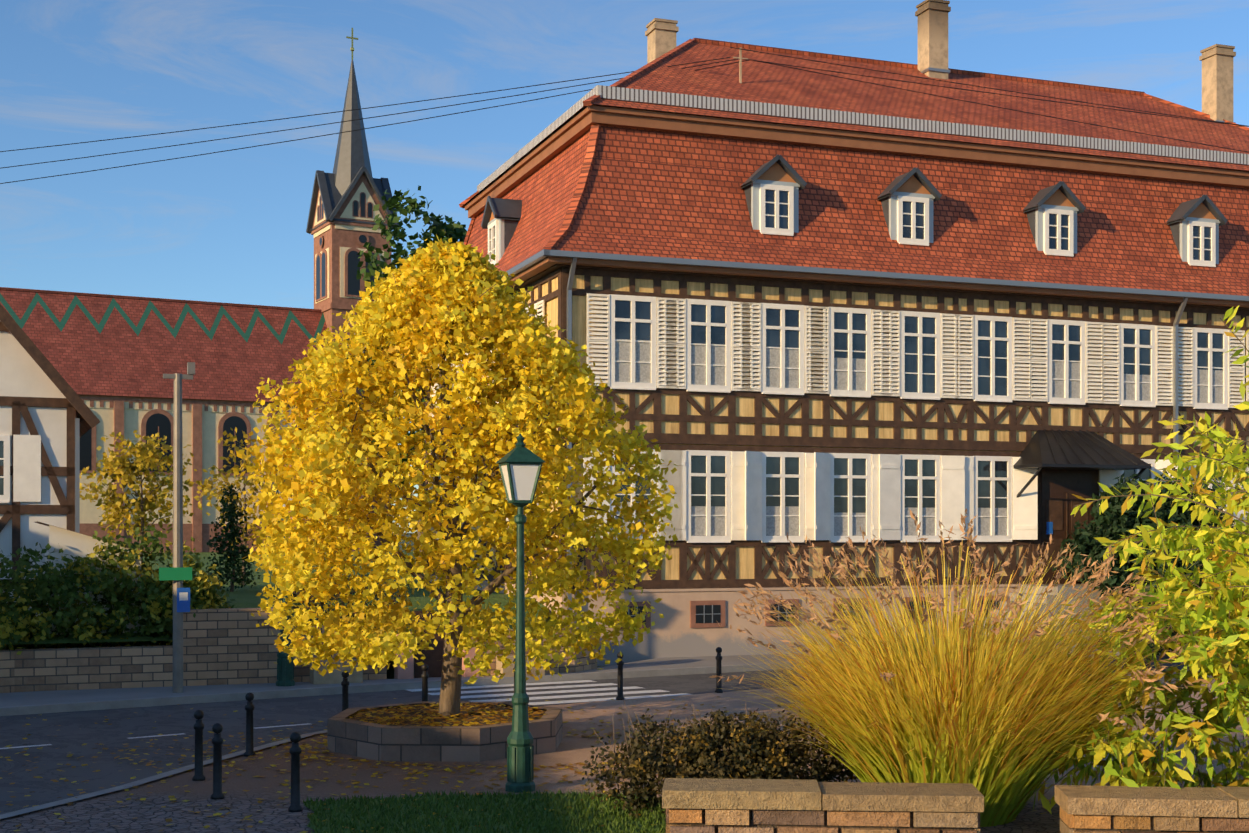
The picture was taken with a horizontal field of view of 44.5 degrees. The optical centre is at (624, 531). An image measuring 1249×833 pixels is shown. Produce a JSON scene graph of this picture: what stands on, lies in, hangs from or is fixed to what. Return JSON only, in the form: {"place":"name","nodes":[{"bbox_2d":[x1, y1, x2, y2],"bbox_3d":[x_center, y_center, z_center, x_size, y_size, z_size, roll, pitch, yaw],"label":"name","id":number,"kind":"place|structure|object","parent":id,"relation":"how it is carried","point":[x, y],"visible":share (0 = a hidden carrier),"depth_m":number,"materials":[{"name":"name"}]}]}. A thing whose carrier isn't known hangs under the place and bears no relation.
{"place":"outdoors","nodes":[
{"label":"outdoors","id":0,"kind":"place"},
{"bbox_2d":[0,551,545,644],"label":"terrace lawn","id":1,"kind":"structure","parent":0,"point":[245,597],"depth_m":35.03,"materials":[{"name":"green plant"}]},
{"bbox_2d":[0,304,150,634],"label":"house","id":2,"kind":"structure","parent":1,"relation":"on","point":[48,418],"depth_m":29.76,"materials":[{"name":"paint"}]},
{"bbox_2d":[80,430,193,561],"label":"yellow tree","id":3,"kind":"object","parent":1,"relation":"on","point":[142,462],"depth_m":45.02,"materials":[{"name":"yellow plant"}]},
{"bbox_2d":[0,523,407,654],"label":"terrace hedge","id":4,"kind":"object","parent":1,"relation":"on","point":[19,619],"visible":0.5,"depth_m":27.48,"materials":[{"name":"green plant"}]},
{"bbox_2d":[203,483,263,591],"bbox_3d":[-9.797,0.229,38.150,1.564,2.892,1.447,0,0,2],"label":"thuja","id":5,"kind":"object","parent":1,"relation":"on","point":[230,509],"depth_m":38.00,"materials":[{"name":"green plant"}]},
{"bbox_2d":[187,428,291,584],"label":"yellow tree","id":6,"kind":"object","parent":1,"relation":"on","point":[206,487],"depth_m":42.63,"materials":[{"name":"yellow plant"}]},
{"bbox_2d":[330,185,466,560],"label":"green tree","id":7,"kind":"object","parent":1,"relation":"on","point":[440,229],"depth_m":61.04,"materials":[{"name":"green plant"}]},
{"bbox_2d":[5,533,604,678],"bbox_3d":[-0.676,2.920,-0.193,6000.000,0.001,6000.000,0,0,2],"label":"ground","id":8,"kind":"structure","parent":0,"point":[390,672],"depth_m":38.73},
{"bbox_2d":[0,28,398,552],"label":"church","id":9,"kind":"structure","parent":8,"relation":"on","point":[112,359],"depth_m":96.76,"materials":[{"name":"tile"}]},
{"bbox_2d":[425,0,1248,665],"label":"house","id":10,"kind":"structure","parent":8,"relation":"on","point":[829,314],"depth_m":36.03,"materials":[{"name":"paint"}]},
{"bbox_2d":[0,47,1248,183],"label":"power wires","id":11,"kind":"object","parent":10,"relation":"attached to","point":[611,80],"visible":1,"depth_m":39.09,"materials":[{"name":"black metal"}]},
{"bbox_2d":[1052,468,1239,656],"bbox_3d":[12.505,0.888,36.075,4.325,4.841,3.684,0,0,2],"label":"pine bush","id":12,"kind":"object","parent":8,"relation":"on","point":[1111,521],"visible":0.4,"depth_m":35.48,"materials":[{"name":"green plant"}]},
{"bbox_2d":[232,235,678,717],"bbox_3d":[-2.253,-0.611,20.578,5.964,6.639,6.214,0,0,2],"label":"yellow tree","id":13,"kind":"object","parent":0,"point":[434,280],"depth_m":19.43,"materials":[{"name":"yellow plant"}]},
{"bbox_2d":[0,649,1170,715],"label":"sidewalk","id":14,"kind":"structure","parent":0,"point":[27,703],"depth_m":27.14,"materials":[{"name":"grey concrete"}]},
{"bbox_2d":[159,362,194,692],"bbox_3d":[-7.722,-0.070,26.326,0.605,5.700,0.210,0,0,-23],"label":"utility pole","id":15,"kind":"object","parent":14,"relation":"on","point":[178,573],"visible":1,"depth_m":26.28,"materials":[{"name":"grey metal"}]},
{"bbox_2d":[271,476,294,685],"bbox_3d":[-6.119,0.800,27.551,0.470,3.960,0.470,0,0,-18],"label":"street lamp","id":16,"kind":"object","parent":14,"relation":"on","point":[285,672],"visible":0.33,"depth_m":27.44,"materials":[{"name":"green metal"}]},
{"bbox_2d":[0,608,596,692],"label":"retaining wall","id":17,"kind":"structure","parent":14,"relation":"on","point":[225,646],"depth_m":27.61,"materials":[{"name":"stone"}]},
{"bbox_2d":[0,656,1237,814],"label":"road","id":18,"kind":"structure","parent":0,"point":[73,732],"depth_m":22.46,"materials":[{"name":"grey asphalt"}]},
{"bbox_2d":[0,680,690,748],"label":"road markings","id":19,"kind":"object","parent":18,"relation":"on","point":[559,696],"visible":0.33,"depth_m":27.25,"materials":[{"name":"paint"}]},
{"bbox_2d":[0,670,1248,832],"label":"plaza ground","id":20,"kind":"structure","parent":0,"point":[103,811],"depth_m":17.55,"materials":[{"name":"stone"}]},
{"bbox_2d":[192,710,204,780],"bbox_3d":[-4.923,2.468,17.656,0.150,0.813,0.150,0,0,2],"label":"bollard","id":21,"kind":"object","parent":20,"relation":"on","point":[198,726],"visible":1,"depth_m":17.61,"materials":[{"name":"metal"}]},
{"bbox_2d":[210,723,223,799],"bbox_3d":[-4.383,2.468,16.438,0.150,0.813,0.150,0,0,2],"label":"bollard","id":22,"kind":"object","parent":20,"relation":"on","point":[217,743],"visible":1,"depth_m":16.40,"materials":[{"name":"metal"}]},
{"bbox_2d":[244,692,255,756],"bbox_3d":[-4.801,2.468,19.553,0.150,0.813,0.150,0,0,2],"label":"bollard","id":23,"kind":"object","parent":20,"relation":"on","point":[249,706],"visible":1,"depth_m":19.51,"materials":[{"name":"metal"}]},
{"bbox_2d":[288,732,302,811],"bbox_3d":[-3.386,2.468,15.705,0.150,0.813,0.150,0,0,2],"label":"bollard","id":24,"kind":"object","parent":20,"relation":"on","point":[295,753],"visible":1,"depth_m":15.66,"materials":[{"name":"metal"}]},
{"bbox_2d":[341,671,348,710],"bbox_3d":[-4.139,2.468,22.633,0.150,0.813,0.150,0,0,2],"label":"bollard","id":25,"kind":"object","parent":20,"relation":"on","point":[345,684],"visible":0.75,"depth_m":22.59,"materials":[{"name":"metal"}]},
{"bbox_2d":[421,664,428,700],"bbox_3d":[-3.111,2.468,23.800,0.150,0.813,0.150,0,0,2],"label":"bollard","id":26,"kind":"object","parent":20,"relation":"on","point":[424,675],"visible":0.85,"depth_m":23.76,"materials":[{"name":"metal"}]},
{"bbox_2d":[327,701,561,761],"bbox_3d":[-2.376,2.675,20.574,2.993,0.430,2.993,0,0,2],"label":"tree planter","id":27,"kind":"object","parent":20,"relation":"on","point":[357,737],"visible":0.83,"depth_m":19.30,"materials":[{"name":"stone"}]},
{"bbox_2d":[303,789,665,832],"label":"grass patch","id":28,"kind":"object","parent":20,"relation":"on","point":[396,814],"visible":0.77,"depth_m":15.32,"materials":[{"name":"green plant"}]},
{"bbox_2d":[513,659,514,692],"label":"bollard","id":29,"kind":"object","parent":20,"relation":"on","point":[514,675],"visible":0.08,"depth_m":24.83,"materials":[{"name":"metal"}]},
{"bbox_2d":[496,433,544,792],"bbox_3d":[-1.155,0.890,16.932,0.470,3.960,0.470,0,0,-18],"label":"street lamp","id":30,"kind":"object","parent":20,"relation":"on","point":[520,465],"visible":1,"depth_m":16.85,"materials":[{"name":"green metal"}]},
{"bbox_2d":[616,652,624,699],"bbox_3d":[-0.073,2.468,26.102,0.150,0.813,0.150,0,0,2],"label":"bollard","id":31,"kind":"object","parent":20,"relation":"on","point":[620,664],"visible":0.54,"depth_m":26.06,"materials":[{"name":"metal"}]},
{"bbox_2d":[0,692,1246,832],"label":"fallen leaves","id":32,"kind":"object","parent":20,"relation":"on","point":[397,716],"visible":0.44,"depth_m":19.64,"materials":[{"name":"yellow plant"}]},
{"bbox_2d":[574,702,863,818],"bbox_3d":[1.038,2.456,15.659,3.089,1.372,2.028,0,0,2],"label":"dark shrub","id":33,"kind":"object","parent":20,"relation":"on","point":[762,753],"visible":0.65,"depth_m":15.29,"materials":[{"name":"brown plant"}]},
{"bbox_2d":[715,647,722,692],"bbox_3d":[1.685,2.468,27.244,0.150,0.813,0.150,0,0,2],"label":"bollard","id":34,"kind":"object","parent":20,"relation":"on","point":[718,657],"visible":1,"depth_m":27.20,"materials":[{"name":"metal"}]},
{"bbox_2d":[662,778,1248,832],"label":"stone walls","id":35,"kind":"structure","parent":20,"relation":"on","point":[697,805],"depth_m":13.37,"materials":[{"name":"stone"}]},
{"bbox_2d":[709,508,1223,826],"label":"ornamental grass","id":36,"kind":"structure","parent":20,"relation":"on","point":[954,704],"depth_m":14.48,"materials":[{"name":"yellow plant"}]},
{"bbox_2d":[1022,306,1248,813],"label":"shrub","id":37,"kind":"object","parent":20,"relation":"on","point":[1220,619],"visible":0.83,"depth_m":15.18,"materials":[{"name":"green plant"}]},
{"bbox_2d":[0,0,1248,532],"label":"sky","id":38,"kind":"structure","parent":0,"point":[227,226],"materials":[{"name":"blue"}]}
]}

